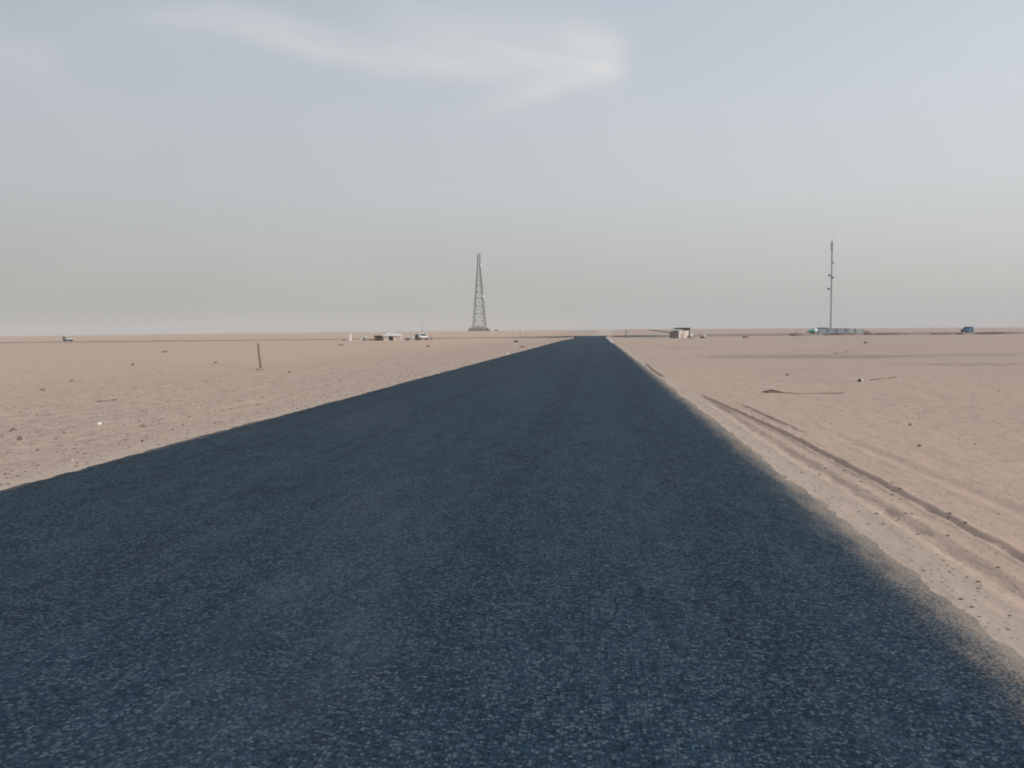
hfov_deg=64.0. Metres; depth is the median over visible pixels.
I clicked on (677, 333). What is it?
stone hut
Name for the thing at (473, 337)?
crossroad
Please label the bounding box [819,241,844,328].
guyed mast
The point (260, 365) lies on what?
wooden stake
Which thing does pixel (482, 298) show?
lattice tower
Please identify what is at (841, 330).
compound wall
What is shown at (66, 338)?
parked pickup
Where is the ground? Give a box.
[0,327,1023,657]
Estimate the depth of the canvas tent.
170.66 m
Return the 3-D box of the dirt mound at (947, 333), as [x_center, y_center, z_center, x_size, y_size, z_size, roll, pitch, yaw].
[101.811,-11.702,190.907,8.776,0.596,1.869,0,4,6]
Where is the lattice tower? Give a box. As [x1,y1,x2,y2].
[472,254,486,327]
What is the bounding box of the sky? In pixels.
[0,0,1023,336]
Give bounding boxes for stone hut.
[670,329,688,337]
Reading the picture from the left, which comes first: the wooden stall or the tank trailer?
the wooden stall
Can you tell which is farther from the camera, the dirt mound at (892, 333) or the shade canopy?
the dirt mound at (892, 333)
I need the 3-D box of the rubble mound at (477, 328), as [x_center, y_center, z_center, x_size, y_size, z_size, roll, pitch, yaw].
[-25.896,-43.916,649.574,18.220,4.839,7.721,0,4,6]
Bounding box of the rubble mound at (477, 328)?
[468,326,489,330]
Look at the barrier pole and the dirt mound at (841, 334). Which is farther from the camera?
the dirt mound at (841, 334)
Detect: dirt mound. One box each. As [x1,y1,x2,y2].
[789,332,807,335]
[824,333,854,334]
[865,332,909,334]
[931,333,963,334]
[976,332,1018,333]
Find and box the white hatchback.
[419,333,427,339]
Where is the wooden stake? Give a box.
[257,343,264,369]
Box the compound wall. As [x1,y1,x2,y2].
[818,328,864,332]
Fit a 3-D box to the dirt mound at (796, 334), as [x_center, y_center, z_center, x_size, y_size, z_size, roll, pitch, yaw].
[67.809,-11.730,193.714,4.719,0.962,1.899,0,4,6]
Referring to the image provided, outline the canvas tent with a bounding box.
[382,333,401,340]
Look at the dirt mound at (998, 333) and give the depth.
187.46 m
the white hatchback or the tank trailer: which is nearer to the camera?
the white hatchback
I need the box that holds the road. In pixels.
[0,336,1023,767]
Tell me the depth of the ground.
18.63 m
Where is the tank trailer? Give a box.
[807,329,818,333]
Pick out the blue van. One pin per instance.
(967, 329)
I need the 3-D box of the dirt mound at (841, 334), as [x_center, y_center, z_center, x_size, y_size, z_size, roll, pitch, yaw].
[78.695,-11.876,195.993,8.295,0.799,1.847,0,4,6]
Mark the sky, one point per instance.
(167, 166)
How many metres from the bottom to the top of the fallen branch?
0.110 m
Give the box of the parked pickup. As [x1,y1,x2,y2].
[62,336,72,340]
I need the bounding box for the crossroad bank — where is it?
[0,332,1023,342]
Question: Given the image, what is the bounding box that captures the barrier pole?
[629,329,669,332]
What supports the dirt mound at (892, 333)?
on the ground
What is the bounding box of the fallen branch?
[762,390,832,393]
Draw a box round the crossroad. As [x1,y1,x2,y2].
[74,332,928,341]
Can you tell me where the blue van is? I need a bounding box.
[960,327,973,331]
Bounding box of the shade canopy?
[674,328,689,337]
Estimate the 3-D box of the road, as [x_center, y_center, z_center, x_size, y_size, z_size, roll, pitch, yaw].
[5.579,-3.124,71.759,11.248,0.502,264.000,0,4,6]
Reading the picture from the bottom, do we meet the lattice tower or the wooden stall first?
the wooden stall
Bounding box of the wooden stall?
[374,335,382,340]

